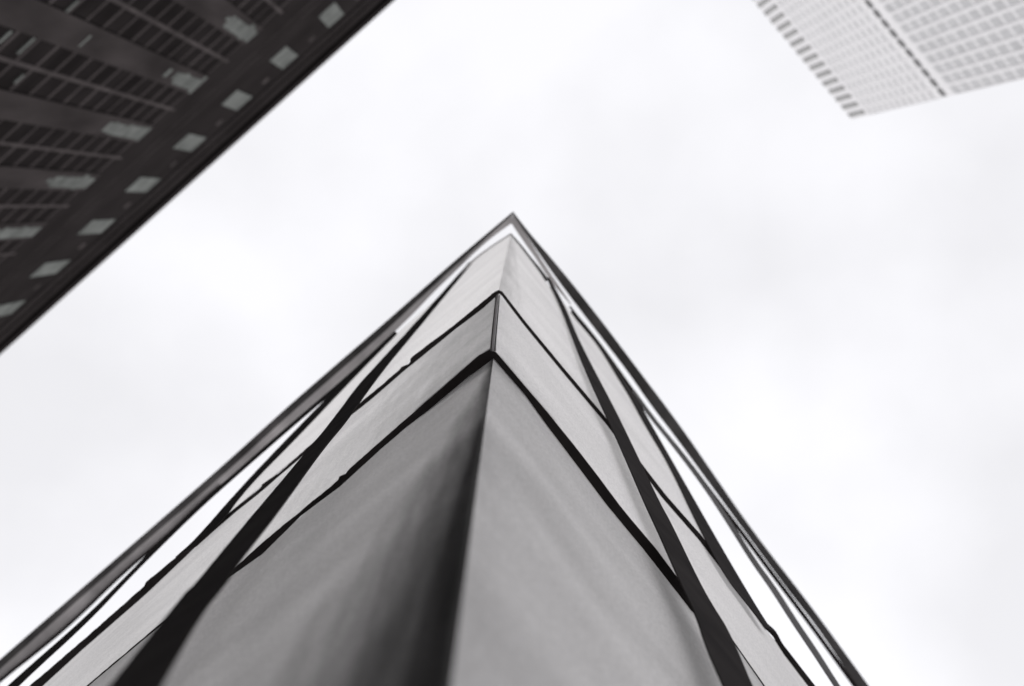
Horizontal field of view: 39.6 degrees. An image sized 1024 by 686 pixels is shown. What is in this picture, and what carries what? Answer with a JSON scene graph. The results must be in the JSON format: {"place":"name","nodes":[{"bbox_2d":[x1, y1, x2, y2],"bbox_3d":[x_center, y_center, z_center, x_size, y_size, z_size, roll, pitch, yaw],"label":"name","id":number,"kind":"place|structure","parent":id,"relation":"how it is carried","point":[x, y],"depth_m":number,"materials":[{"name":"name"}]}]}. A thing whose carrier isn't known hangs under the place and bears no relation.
{"place":"outdoors","nodes":[
{"label":"outdoors","id":0,"kind":"place"},
{"bbox_2d":[0,0,393,354],"bbox_3d":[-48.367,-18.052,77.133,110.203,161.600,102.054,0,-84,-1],"label":"dark tower","id":1,"kind":"structure","parent":0,"point":[122,122],"depth_m":118.18,"materials":[{"name":"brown metal"}]},
{"bbox_2d":[0,145,12,158],"bbox_3d":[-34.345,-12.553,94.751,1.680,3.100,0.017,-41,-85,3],"label":"window","id":2,"kind":"structure","parent":1,"relation":"in","point":[4,150],"depth_m":95.46,"materials":[{"name":"black glass"}]},
{"bbox_2d":[0,26,15,45],"bbox_3d":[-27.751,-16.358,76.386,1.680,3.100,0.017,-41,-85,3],"label":"window","id":3,"kind":"structure","parent":1,"relation":"in","point":[2,29],"depth_m":76.70,"materials":[{"name":"black glass"}]},
{"bbox_2d":[0,208,15,221],"bbox_3d":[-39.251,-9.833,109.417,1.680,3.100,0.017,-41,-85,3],"label":"window","id":4,"kind":"structure","parent":1,"relation":"in","point":[4,212],"depth_m":109.88,"materials":[{"name":"black glass"}]},
{"bbox_2d":[0,120,18,139],"bbox_3d":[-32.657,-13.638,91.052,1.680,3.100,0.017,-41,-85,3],"label":"window","id":5,"kind":"structure","parent":1,"relation":"in","point":[6,126],"depth_m":91.51,"materials":[{"name":"black glass"}]},
{"bbox_2d":[0,189,20,203],"bbox_3d":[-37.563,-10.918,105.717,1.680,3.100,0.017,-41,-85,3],"label":"window","id":6,"kind":"structure","parent":1,"relation":"in","point":[8,194],"depth_m":105.98,"materials":[{"name":"black glass"}]},
{"bbox_2d":[0,240,21,252],"bbox_3d":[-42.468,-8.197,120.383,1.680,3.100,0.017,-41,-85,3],"label":"window","id":7,"kind":"structure","parent":1,"relation":"in","point":[13,243],"depth_m":120.39,"materials":[{"name":"black glass"}]},
{"bbox_2d":[0,66,29,88],"bbox_3d":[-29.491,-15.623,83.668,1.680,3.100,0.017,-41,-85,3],"label":"window","id":8,"kind":"structure","parent":1,"relation":"in","point":[13,72],"depth_m":83.62,"materials":[{"name":"black glass"}]},
{"bbox_2d":[0,147,29,164],"bbox_3d":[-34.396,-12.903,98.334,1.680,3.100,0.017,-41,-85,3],"label":"window","id":9,"kind":"structure","parent":1,"relation":"in","point":[17,153],"depth_m":98.33,"materials":[{"name":"black glass"}]},
{"bbox_2d":[4,208,30,221],"bbox_3d":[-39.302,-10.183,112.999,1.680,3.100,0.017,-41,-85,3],"label":"window","id":10,"kind":"structure","parent":1,"relation":"in","point":[19,212],"depth_m":113.01,"materials":[{"name":"black glass"}]},
{"bbox_2d":[0,33,36,58],"bbox_3d":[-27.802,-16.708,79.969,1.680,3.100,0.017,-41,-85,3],"label":"window","id":11,"kind":"structure","parent":1,"relation":"in","point":[10,49],"depth_m":79.65,"materials":[{"name":"black glass"}]},
{"bbox_2d":[4,123,36,141],"bbox_3d":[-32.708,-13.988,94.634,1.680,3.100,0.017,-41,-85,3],"label":"window","id":12,"kind":"structure","parent":1,"relation":"in","point":[19,133],"depth_m":94.61,"materials":[{"name":"black glass"}]},
{"bbox_2d":[8,189,36,203],"bbox_3d":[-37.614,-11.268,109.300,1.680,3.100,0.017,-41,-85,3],"label":"window","id":13,"kind":"structure","parent":1,"relation":"in","point":[23,195],"depth_m":109.30,"materials":[{"name":"black glass"}]},
{"bbox_2d":[13,71,47,93],"bbox_3d":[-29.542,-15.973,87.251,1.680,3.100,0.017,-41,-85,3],"label":"window","id":14,"kind":"structure","parent":1,"relation":"in","point":[33,79],"depth_m":87.22,"materials":[{"name":"black glass"}]},
{"bbox_2d":[17,149,45,165],"bbox_3d":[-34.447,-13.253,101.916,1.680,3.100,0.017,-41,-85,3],"label":"window","id":15,"kind":"structure","parent":1,"relation":"in","point":[34,155],"depth_m":101.90,"materials":[{"name":"black glass"}]},
{"bbox_2d":[19,208,44,221],"bbox_3d":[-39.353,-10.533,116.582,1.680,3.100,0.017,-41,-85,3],"label":"window","id":16,"kind":"structure","parent":1,"relation":"in","point":[34,212],"depth_m":116.57,"materials":[{"name":"black glass"}]},
{"bbox_2d":[19,40,55,64],"bbox_3d":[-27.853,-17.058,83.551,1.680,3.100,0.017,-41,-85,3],"label":"window","id":17,"kind":"structure","parent":1,"relation":"in","point":[41,49],"depth_m":83.53,"materials":[{"name":"black glass"}]},
{"bbox_2d":[22,126,52,143],"bbox_3d":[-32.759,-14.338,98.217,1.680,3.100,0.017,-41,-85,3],"label":"window","id":18,"kind":"structure","parent":1,"relation":"in","point":[40,132],"depth_m":98.19,"materials":[{"name":"black glass"}]},
{"bbox_2d":[24,190,50,203],"bbox_3d":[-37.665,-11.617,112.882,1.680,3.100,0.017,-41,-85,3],"label":"window","id":19,"kind":"structure","parent":1,"relation":"in","point":[39,194],"depth_m":112.89,"materials":[{"name":"black glass"}]},
{"bbox_2d":[33,207,57,220],"bbox_3d":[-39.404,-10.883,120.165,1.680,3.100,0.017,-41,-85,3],"label":"window","id":20,"kind":"structure","parent":1,"relation":"in","point":[47,212],"depth_m":120.17,"materials":[{"name":"black glass"}]},
{"bbox_2d":[32,151,60,167],"bbox_3d":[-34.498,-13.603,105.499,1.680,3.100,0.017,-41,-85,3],"label":"window","id":21,"kind":"structure","parent":1,"relation":"in","point":[50,156],"depth_m":105.48,"materials":[{"name":"black glass"}]},
{"bbox_2d":[32,77,64,97],"bbox_3d":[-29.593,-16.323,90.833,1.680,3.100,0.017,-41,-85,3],"label":"window","id":22,"kind":"structure","parent":1,"relation":"in","point":[47,88],"depth_m":90.81,"materials":[{"name":"black glass"}]},
{"bbox_2d":[38,190,63,203],"bbox_3d":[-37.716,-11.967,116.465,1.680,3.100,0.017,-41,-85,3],"label":"window","id":23,"kind":"structure","parent":1,"relation":"in","point":[54,194],"depth_m":116.47,"materials":[{"name":"black glass"}]},
{"bbox_2d":[39,129,67,146],"bbox_3d":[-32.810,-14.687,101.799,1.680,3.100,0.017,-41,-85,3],"label":"window","id":24,"kind":"structure","parent":1,"relation":"in","point":[57,134],"depth_m":101.79,"materials":[{"name":"black glass"}]},
{"bbox_2d":[39,47,73,69],"bbox_3d":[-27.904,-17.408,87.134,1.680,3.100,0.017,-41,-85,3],"label":"window","id":25,"kind":"structure","parent":1,"relation":"in","point":[60,54],"depth_m":87.10,"materials":[{"name":"black glass"}]},
{"bbox_2d":[48,153,74,168],"bbox_3d":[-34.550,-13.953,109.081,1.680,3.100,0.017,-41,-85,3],"label":"window","id":26,"kind":"structure","parent":1,"relation":"in","point":[64,158],"depth_m":109.06,"materials":[{"name":"black glass"}]},
{"bbox_2d":[52,190,75,203],"bbox_3d":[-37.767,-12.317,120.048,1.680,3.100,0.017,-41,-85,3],"label":"window","id":27,"kind":"structure","parent":1,"relation":"in","point":[67,194],"depth_m":120.01,"materials":[{"name":"black glass"}]},
{"bbox_2d":[49,82,80,101],"bbox_3d":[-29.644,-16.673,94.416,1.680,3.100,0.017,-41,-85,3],"label":"window","id":28,"kind":"structure","parent":1,"relation":"in","point":[69,88],"depth_m":94.38,"materials":[{"name":"black glass"}]},
{"bbox_2d":[52,0,79,8],"bbox_3d":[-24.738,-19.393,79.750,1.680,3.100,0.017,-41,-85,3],"label":"window","id":29,"kind":"structure","parent":1,"relation":"in","point":[63,4],"depth_m":79.69,"materials":[{"name":"black glass"}]},
{"bbox_2d":[54,132,82,147],"bbox_3d":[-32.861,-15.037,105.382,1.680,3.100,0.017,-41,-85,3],"label":"window","id":30,"kind":"structure","parent":1,"relation":"in","point":[71,137],"depth_m":105.38,"materials":[{"name":"black glass"}]},
{"bbox_2d":[58,53,89,74],"bbox_3d":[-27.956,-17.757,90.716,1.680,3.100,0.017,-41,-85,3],"label":"window","id":31,"kind":"structure","parent":1,"relation":"in","point":[69,68],"depth_m":90.70,"materials":[{"name":"black glass"}]},
{"bbox_2d":[62,155,87,169],"bbox_3d":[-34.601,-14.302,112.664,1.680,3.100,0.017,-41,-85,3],"label":"window","id":32,"kind":"structure","parent":1,"relation":"in","point":[78,159],"depth_m":112.65,"materials":[{"name":"black glass"}]},
{"bbox_2d":[66,86,95,105],"bbox_3d":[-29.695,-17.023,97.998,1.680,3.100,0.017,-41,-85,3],"label":"window","id":33,"kind":"structure","parent":1,"relation":"in","point":[84,92],"depth_m":97.97,"materials":[{"name":"black glass"}]},
{"bbox_2d":[69,134,95,149],"bbox_3d":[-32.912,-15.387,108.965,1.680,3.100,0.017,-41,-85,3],"label":"window","id":34,"kind":"structure","parent":1,"relation":"in","point":[85,139],"depth_m":108.95,"materials":[{"name":"black glass"}]},
{"bbox_2d":[76,156,100,170],"bbox_3d":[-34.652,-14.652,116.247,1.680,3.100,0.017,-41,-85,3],"label":"window","id":35,"kind":"structure","parent":1,"relation":"in","point":[91,160],"depth_m":116.27,"materials":[{"name":"black glass"}]},
{"bbox_2d":[71,0,106,18],"bbox_3d":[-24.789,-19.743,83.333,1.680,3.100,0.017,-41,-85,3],"label":"window","id":36,"kind":"structure","parent":1,"relation":"in","point":[86,8],"depth_m":83.49,"materials":[{"name":"black glass"}]},
{"bbox_2d":[74,59,104,79],"bbox_3d":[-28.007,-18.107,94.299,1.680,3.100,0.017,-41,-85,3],"label":"window","id":37,"kind":"structure","parent":1,"relation":"in","point":[93,66],"depth_m":94.26,"materials":[{"name":"black glass"}]},
{"bbox_2d":[82,136,107,151],"bbox_3d":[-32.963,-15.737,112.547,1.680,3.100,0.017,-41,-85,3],"label":"window","id":38,"kind":"structure","parent":1,"relation":"in","point":[99,140],"depth_m":112.54,"materials":[{"name":"black glass"}]},
{"bbox_2d":[82,90,109,108],"bbox_3d":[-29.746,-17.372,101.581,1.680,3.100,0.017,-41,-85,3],"label":"window","id":39,"kind":"structure","parent":1,"relation":"in","point":[99,96],"depth_m":101.58,"materials":[{"name":"black glass"}]},
{"bbox_2d":[89,158,111,171],"bbox_3d":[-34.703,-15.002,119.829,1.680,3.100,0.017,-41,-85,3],"label":"window","id":40,"kind":"structure","parent":1,"relation":"in","point":[99,165],"depth_m":119.86,"materials":[{"name":"black glass"}]},
{"bbox_2d":[90,65,118,84],"bbox_3d":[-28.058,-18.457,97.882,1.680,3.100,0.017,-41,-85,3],"label":"window","id":41,"kind":"structure","parent":1,"relation":"in","point":[108,70],"depth_m":97.85,"materials":[{"name":"black glass"}]},
{"bbox_2d":[89,2,121,26],"bbox_3d":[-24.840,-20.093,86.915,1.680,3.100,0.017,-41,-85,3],"label":"window","id":42,"kind":"structure","parent":1,"relation":"in","point":[110,9],"depth_m":86.90,"materials":[{"name":"black glass"}]},
{"bbox_2d":[96,138,119,152],"bbox_3d":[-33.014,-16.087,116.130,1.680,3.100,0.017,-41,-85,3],"label":"window","id":43,"kind":"structure","parent":1,"relation":"in","point":[111,142],"depth_m":116.12,"materials":[{"name":"black glass"}]},
{"bbox_2d":[95,94,122,111],"bbox_3d":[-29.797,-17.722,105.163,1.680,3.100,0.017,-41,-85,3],"label":"window","id":44,"kind":"structure","parent":1,"relation":"in","point":[112,100],"depth_m":105.15,"materials":[{"name":"black glass"}]},
{"bbox_2d":[104,70,131,88],"bbox_3d":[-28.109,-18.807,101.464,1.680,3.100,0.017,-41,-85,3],"label":"window","id":45,"kind":"structure","parent":1,"relation":"in","point":[122,75],"depth_m":101.45,"materials":[{"name":"black glass"}]},
{"bbox_2d":[107,140,130,154],"bbox_3d":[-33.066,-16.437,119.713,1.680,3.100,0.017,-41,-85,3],"label":"window","id":46,"kind":"structure","parent":1,"relation":"in","point":[120,146],"depth_m":119.73,"materials":[{"name":"black glass"}]},
{"bbox_2d":[105,10,135,33],"bbox_3d":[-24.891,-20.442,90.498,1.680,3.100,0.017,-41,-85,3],"label":"window","id":47,"kind":"structure","parent":1,"relation":"in","point":[125,17],"depth_m":90.49,"materials":[{"name":"black glass"}]},
{"bbox_2d":[109,98,133,114],"bbox_3d":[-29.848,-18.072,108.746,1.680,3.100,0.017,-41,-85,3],"label":"window","id":48,"kind":"structure","parent":1,"relation":"in","point":[125,103],"depth_m":108.74,"materials":[{"name":"black glass"}]},
{"bbox_2d":[117,74,143,92],"bbox_3d":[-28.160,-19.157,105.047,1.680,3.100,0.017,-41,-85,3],"label":"window","id":49,"kind":"structure","parent":1,"relation":"in","point":[134,80],"depth_m":105.03,"materials":[{"name":"black glass"}]},
{"bbox_2d":[121,101,145,117],"bbox_3d":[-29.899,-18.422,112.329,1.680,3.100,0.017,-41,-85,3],"label":"window","id":50,"kind":"structure","parent":1,"relation":"in","point":[136,106],"depth_m":112.32,"materials":[{"name":"black glass"}]},
{"bbox_2d":[120,17,149,39],"bbox_3d":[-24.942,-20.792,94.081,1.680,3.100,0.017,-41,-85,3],"label":"window","id":51,"kind":"structure","parent":1,"relation":"in","point":[139,24],"depth_m":94.07,"materials":[{"name":"black glass"}]},
{"bbox_2d":[0,0,274,259],"bbox_3d":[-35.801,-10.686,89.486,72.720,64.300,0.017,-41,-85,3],"label":"windows","id":52,"kind":"structure","parent":1,"relation":"in","point":[2,65],"depth_m":81.45,"materials":[{"name":"black glass"}]},
{"bbox_2d":[131,0,153,10],"bbox_3d":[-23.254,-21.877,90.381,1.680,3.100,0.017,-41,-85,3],"label":"window","id":53,"kind":"structure","parent":1,"relation":"in","point":[140,4],"depth_m":90.72,"materials":[{"name":"black glass"}]},
{"bbox_2d":[130,79,154,96],"bbox_3d":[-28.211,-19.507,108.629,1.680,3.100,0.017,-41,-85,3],"label":"window","id":54,"kind":"structure","parent":1,"relation":"in","point":[146,84],"depth_m":108.63,"materials":[{"name":"black glass"}]},
{"bbox_2d":[132,105,155,120],"bbox_3d":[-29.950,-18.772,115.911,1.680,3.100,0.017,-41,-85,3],"label":"window","id":55,"kind":"structure","parent":1,"relation":"in","point":[148,109],"depth_m":115.92,"materials":[{"name":"black glass"}]},
{"bbox_2d":[134,24,161,45],"bbox_3d":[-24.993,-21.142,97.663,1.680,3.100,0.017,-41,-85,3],"label":"window","id":56,"kind":"structure","parent":1,"relation":"in","point":[152,30],"depth_m":97.64,"materials":[{"name":"black glass"}]},
{"bbox_2d":[142,83,165,99],"bbox_3d":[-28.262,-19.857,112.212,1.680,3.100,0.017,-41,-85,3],"label":"window","id":57,"kind":"structure","parent":1,"relation":"in","point":[157,87],"depth_m":112.20,"materials":[{"name":"black glass"}]},
{"bbox_2d":[144,108,165,122],"bbox_3d":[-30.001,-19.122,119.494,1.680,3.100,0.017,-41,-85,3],"label":"window","id":58,"kind":"structure","parent":1,"relation":"in","point":[158,112],"depth_m":119.48,"materials":[{"name":"black glass"}]},
{"bbox_2d":[145,0,173,17],"bbox_3d":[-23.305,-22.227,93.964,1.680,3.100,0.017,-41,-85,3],"label":"window","id":59,"kind":"structure","parent":1,"relation":"in","point":[159,6],"depth_m":94.10,"materials":[{"name":"black glass"}]},
{"bbox_2d":[147,31,172,50],"bbox_3d":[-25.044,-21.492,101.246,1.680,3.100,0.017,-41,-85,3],"label":"window","id":60,"kind":"structure","parent":1,"relation":"in","point":[164,37],"depth_m":101.23,"materials":[{"name":"black glass"}]},
{"bbox_2d":[153,87,175,102],"bbox_3d":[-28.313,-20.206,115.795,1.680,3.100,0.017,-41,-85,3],"label":"window","id":61,"kind":"structure","parent":1,"relation":"in","point":[168,91],"depth_m":115.81,"materials":[{"name":"black glass"}]},
{"bbox_2d":[158,3,184,24],"bbox_3d":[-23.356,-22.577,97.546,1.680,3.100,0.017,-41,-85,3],"label":"window","id":62,"kind":"structure","parent":1,"relation":"in","point":[175,9],"depth_m":97.52,"materials":[{"name":"black glass"}]},
{"bbox_2d":[159,37,184,55],"bbox_3d":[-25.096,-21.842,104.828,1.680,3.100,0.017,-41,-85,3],"label":"window","id":63,"kind":"structure","parent":1,"relation":"in","point":[176,42],"depth_m":104.81,"materials":[{"name":"black glass"}]},
{"bbox_2d":[163,90,184,105],"bbox_3d":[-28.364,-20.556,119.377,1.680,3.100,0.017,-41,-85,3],"label":"window","id":64,"kind":"structure","parent":1,"relation":"in","point":[172,99],"depth_m":119.38,"materials":[{"name":"black glass"}]},
{"bbox_2d":[170,42,193,60],"bbox_3d":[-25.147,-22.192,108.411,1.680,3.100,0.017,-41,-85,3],"label":"window","id":65,"kind":"structure","parent":1,"relation":"in","point":[183,50],"depth_m":108.40,"materials":[{"name":"black glass"}]},
{"bbox_2d":[170,10,195,30],"bbox_3d":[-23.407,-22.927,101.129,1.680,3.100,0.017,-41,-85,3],"label":"window","id":66,"kind":"structure","parent":1,"relation":"in","point":[187,16],"depth_m":101.11,"materials":[{"name":"black glass"}]},
{"bbox_2d":[181,48,203,65],"bbox_3d":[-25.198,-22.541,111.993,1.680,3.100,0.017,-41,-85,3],"label":"window","id":67,"kind":"structure","parent":1,"relation":"in","point":[196,52],"depth_m":112.00,"materials":[{"name":"black glass"}]},
{"bbox_2d":[181,17,205,36],"bbox_3d":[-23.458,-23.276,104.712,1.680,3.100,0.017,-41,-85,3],"label":"window","id":68,"kind":"structure","parent":1,"relation":"in","point":[198,22],"depth_m":104.69,"materials":[{"name":"black glass"}]},
{"bbox_2d":[190,53,212,69],"bbox_3d":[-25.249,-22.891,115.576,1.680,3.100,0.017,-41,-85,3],"label":"window","id":69,"kind":"structure","parent":1,"relation":"in","point":[205,57],"depth_m":115.57,"materials":[{"name":"black glass"}]},
{"bbox_2d":[191,23,214,41],"bbox_3d":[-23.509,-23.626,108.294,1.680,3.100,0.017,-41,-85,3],"label":"window","id":70,"kind":"structure","parent":1,"relation":"in","point":[204,31],"depth_m":108.29,"materials":[{"name":"black glass"}]},
{"bbox_2d":[199,57,220,73],"bbox_3d":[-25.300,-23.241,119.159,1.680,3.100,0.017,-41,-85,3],"label":"window","id":71,"kind":"structure","parent":1,"relation":"in","point":[213,62],"depth_m":119.15,"materials":[{"name":"black glass"}]},
{"bbox_2d":[201,29,223,47],"bbox_3d":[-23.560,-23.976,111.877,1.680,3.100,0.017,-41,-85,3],"label":"window","id":72,"kind":"structure","parent":1,"relation":"in","point":[217,33],"depth_m":111.86,"materials":[{"name":"black glass"}]},
{"bbox_2d":[210,34,231,51],"bbox_3d":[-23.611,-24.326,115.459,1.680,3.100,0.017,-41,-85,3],"label":"window","id":73,"kind":"structure","parent":1,"relation":"in","point":[225,39],"depth_m":115.44,"materials":[{"name":"black glass"}]},
{"bbox_2d":[219,40,239,56],"bbox_3d":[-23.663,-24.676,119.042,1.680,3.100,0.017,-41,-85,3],"label":"window","id":74,"kind":"structure","parent":1,"relation":"in","point":[233,44],"depth_m":119.02,"materials":[{"name":"black glass"}]},
{"bbox_2d":[240,0,260,12],"bbox_3d":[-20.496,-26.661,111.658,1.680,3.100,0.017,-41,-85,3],"label":"window","id":75,"kind":"structure","parent":1,"relation":"in","point":[249,4],"depth_m":111.86,"materials":[{"name":"black glass"}]},
{"bbox_2d":[248,0,268,18],"bbox_3d":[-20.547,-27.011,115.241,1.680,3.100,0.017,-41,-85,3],"label":"window","id":76,"kind":"structure","parent":1,"relation":"in","point":[263,5],"depth_m":115.24,"materials":[{"name":"black glass"}]},
{"bbox_2d":[256,7,275,23],"bbox_3d":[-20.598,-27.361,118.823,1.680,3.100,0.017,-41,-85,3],"label":"window","id":77,"kind":"structure","parent":1,"relation":"in","point":[266,14],"depth_m":118.83,"materials":[{"name":"black glass"}]},
{"bbox_2d":[0,212,868,685],"bbox_3d":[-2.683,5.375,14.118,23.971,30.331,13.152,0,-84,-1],"label":"panel building","id":78,"kind":"structure","parent":0,"point":[514,502],"depth_m":8.91,"materials":[{"name":"metal"}]},
{"bbox_2d":[0,0,1023,685],"label":"sky","id":79,"kind":"structure","parent":0,"point":[828,305],"materials":[{"name":"white"}]},
{"bbox_2d":[753,0,1023,118],"bbox_3d":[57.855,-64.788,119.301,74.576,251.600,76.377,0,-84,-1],"label":"pale tower","id":80,"kind":"structure","parent":0,"point":[861,58],"depth_m":198.84,"materials":[{"name":"white concrete"}]},
{"bbox_2d":[778,0,934,112],"bbox_3d":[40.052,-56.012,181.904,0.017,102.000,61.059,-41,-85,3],"label":"windows","id":81,"kind":"structure","parent":80,"relation":"in","point":[779,1],"depth_m":216.83,"materials":[{"name":"grey glass"}]},
{"bbox_2d":[927,11,939,20],"bbox_3d":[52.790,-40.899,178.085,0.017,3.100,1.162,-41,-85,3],"label":"window","id":82,"kind":"structure","parent":80,"relation":"in","point":[933,16],"depth_m":178.03,"materials":[{"name":"grey glass"}]},
{"bbox_2d":[936,22,948,31],"bbox_3d":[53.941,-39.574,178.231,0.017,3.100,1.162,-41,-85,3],"label":"window","id":83,"kind":"structure","parent":80,"relation":"in","point":[942,27],"depth_m":178.21,"materials":[{"name":"grey glass"}]},
{"bbox_2d":[937,7,949,16],"bbox_3d":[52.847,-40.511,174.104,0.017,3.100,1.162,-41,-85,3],"label":"window","id":84,"kind":"structure","parent":80,"relation":"in","point":[943,11],"depth_m":174.08,"materials":[{"name":"grey glass"}]},
{"bbox_2d":[946,18,958,27],"bbox_3d":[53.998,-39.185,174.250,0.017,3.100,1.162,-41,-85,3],"label":"window","id":85,"kind":"structure","parent":80,"relation":"in","point":[952,22],"depth_m":174.16,"materials":[{"name":"grey glass"}]},
{"bbox_2d":[947,2,961,12],"bbox_3d":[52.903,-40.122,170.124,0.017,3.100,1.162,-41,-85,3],"label":"window","id":86,"kind":"structure","parent":80,"relation":"in","point":[954,7],"depth_m":170.07,"materials":[{"name":"grey glass"}]},
{"bbox_2d":[954,44,966,53],"bbox_3d":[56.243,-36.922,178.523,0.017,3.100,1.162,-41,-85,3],"label":"window","id":87,"kind":"structure","parent":80,"relation":"in","point":[959,48],"depth_m":178.47,"materials":[{"name":"grey glass"}]},
{"bbox_2d":[955,29,968,38],"bbox_3d":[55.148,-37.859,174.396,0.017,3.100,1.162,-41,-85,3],"label":"window","id":88,"kind":"structure","parent":80,"relation":"in","point":[961,34],"depth_m":174.35,"materials":[{"name":"grey glass"}]},
{"bbox_2d":[957,14,970,23],"bbox_3d":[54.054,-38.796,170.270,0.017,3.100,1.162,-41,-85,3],"label":"window","id":89,"kind":"structure","parent":80,"relation":"in","point":[962,18],"depth_m":170.23,"materials":[{"name":"grey glass"}]},
{"bbox_2d":[958,0,972,7],"bbox_3d":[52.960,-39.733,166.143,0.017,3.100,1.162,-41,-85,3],"label":"window","id":90,"kind":"structure","parent":80,"relation":"in","point":[965,3],"depth_m":166.31,"materials":[{"name":"grey glass"}]},
{"bbox_2d":[964,40,977,49],"bbox_3d":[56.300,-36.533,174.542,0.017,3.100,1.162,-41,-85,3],"label":"window","id":91,"kind":"structure","parent":80,"relation":"in","point":[970,45],"depth_m":174.50,"materials":[{"name":"grey glass"}]},
{"bbox_2d":[966,25,979,35],"bbox_3d":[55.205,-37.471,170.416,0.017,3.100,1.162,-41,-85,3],"label":"window","id":92,"kind":"structure","parent":80,"relation":"in","point":[972,29],"depth_m":170.38,"materials":[{"name":"grey glass"}]},
{"bbox_2d":[967,9,981,19],"bbox_3d":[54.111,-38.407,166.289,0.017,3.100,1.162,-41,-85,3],"label":"window","id":93,"kind":"structure","parent":80,"relation":"in","point":[974,14],"depth_m":166.25,"materials":[{"name":"grey glass"}]},
{"bbox_2d":[973,52,986,60],"bbox_3d":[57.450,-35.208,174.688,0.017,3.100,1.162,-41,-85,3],"label":"window","id":94,"kind":"structure","parent":80,"relation":"in","point":[979,56],"depth_m":174.65,"materials":[{"name":"grey glass"}]},
{"bbox_2d":[975,36,988,46],"bbox_3d":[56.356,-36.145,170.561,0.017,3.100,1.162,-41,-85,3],"label":"window","id":95,"kind":"structure","parent":80,"relation":"in","point":[981,41],"depth_m":170.54,"materials":[{"name":"grey glass"}]},
{"bbox_2d":[977,21,991,30],"bbox_3d":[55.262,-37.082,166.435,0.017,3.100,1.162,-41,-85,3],"label":"window","id":96,"kind":"structure","parent":80,"relation":"in","point":[984,26],"depth_m":166.33,"materials":[{"name":"grey glass"}]},
{"bbox_2d":[979,4,993,14],"bbox_3d":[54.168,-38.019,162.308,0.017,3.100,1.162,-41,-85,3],"label":"window","id":97,"kind":"structure","parent":80,"relation":"in","point":[986,9],"depth_m":162.24,"materials":[{"name":"grey glass"}]},
{"bbox_2d":[982,63,995,71],"bbox_3d":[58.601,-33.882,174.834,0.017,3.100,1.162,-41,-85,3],"label":"window","id":98,"kind":"structure","parent":80,"relation":"in","point":[988,67],"depth_m":174.80,"materials":[{"name":"grey glass"}]},
{"bbox_2d":[984,48,997,57],"bbox_3d":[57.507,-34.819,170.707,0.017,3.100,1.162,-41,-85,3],"label":"window","id":99,"kind":"structure","parent":80,"relation":"in","point":[990,52],"depth_m":170.67,"materials":[{"name":"grey glass"}]},
{"bbox_2d":[986,33,1000,42],"bbox_3d":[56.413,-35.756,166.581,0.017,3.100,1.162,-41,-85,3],"label":"window","id":100,"kind":"structure","parent":80,"relation":"in","point":[993,37],"depth_m":166.55,"materials":[{"name":"grey glass"}]},
{"bbox_2d":[989,16,1003,26],"bbox_3d":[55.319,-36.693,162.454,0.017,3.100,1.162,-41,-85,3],"label":"window","id":101,"kind":"structure","parent":80,"relation":"in","point":[996,21],"depth_m":162.44,"materials":[{"name":"grey glass"}]},
{"bbox_2d":[991,74,1004,82],"bbox_3d":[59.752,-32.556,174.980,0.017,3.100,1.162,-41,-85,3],"label":"window","id":102,"kind":"structure","parent":80,"relation":"in","point":[997,78],"depth_m":174.93,"materials":[{"name":"grey glass"}]},
{"bbox_2d":[991,0,1006,10],"bbox_3d":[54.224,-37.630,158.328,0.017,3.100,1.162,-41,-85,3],"label":"window","id":103,"kind":"structure","parent":80,"relation":"in","point":[999,4],"depth_m":158.33,"materials":[{"name":"grey glass"}]},
{"bbox_2d":[993,59,1007,68],"bbox_3d":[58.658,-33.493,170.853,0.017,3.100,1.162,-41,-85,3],"label":"window","id":104,"kind":"structure","parent":80,"relation":"in","point":[1000,64],"depth_m":170.82,"materials":[{"name":"grey glass"}]},
{"bbox_2d":[996,44,1010,54],"bbox_3d":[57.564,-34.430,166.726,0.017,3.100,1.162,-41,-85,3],"label":"window","id":105,"kind":"structure","parent":80,"relation":"in","point":[1003,49],"depth_m":166.66,"materials":[{"name":"grey glass"}]},
{"bbox_2d":[998,28,1013,38],"bbox_3d":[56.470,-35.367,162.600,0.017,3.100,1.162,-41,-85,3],"label":"window","id":106,"kind":"structure","parent":80,"relation":"in","point":[1005,33],"depth_m":162.54,"materials":[{"name":"grey glass"}]},
{"bbox_2d":[1001,11,1016,22],"bbox_3d":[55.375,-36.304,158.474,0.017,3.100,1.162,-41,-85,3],"label":"window","id":107,"kind":"structure","parent":80,"relation":"in","point":[1008,17],"depth_m":158.40,"materials":[{"name":"grey glass"}]},
{"bbox_2d":[1002,71,1016,79],"bbox_3d":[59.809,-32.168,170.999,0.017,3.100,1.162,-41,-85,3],"label":"window","id":108,"kind":"structure","parent":80,"relation":"in","point":[1009,75],"depth_m":170.98,"materials":[{"name":"grey glass"}]},
{"bbox_2d":[1005,56,1019,65],"bbox_3d":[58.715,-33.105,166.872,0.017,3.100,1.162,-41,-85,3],"label":"window","id":109,"kind":"structure","parent":80,"relation":"in","point":[1012,60],"depth_m":166.84,"materials":[{"name":"grey glass"}]},
{"bbox_2d":[1008,40,1022,50],"bbox_3d":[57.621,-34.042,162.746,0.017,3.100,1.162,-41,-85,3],"label":"window","id":110,"kind":"structure","parent":80,"relation":"in","point":[1015,45],"depth_m":162.72,"materials":[{"name":"grey glass"}]},
{"bbox_2d":[1011,24,1023,34],"bbox_3d":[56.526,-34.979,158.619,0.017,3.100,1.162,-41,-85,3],"label":"window","id":111,"kind":"structure","parent":80,"relation":"in","point":[1018,29],"depth_m":158.71,"materials":[{"name":"grey glass"}]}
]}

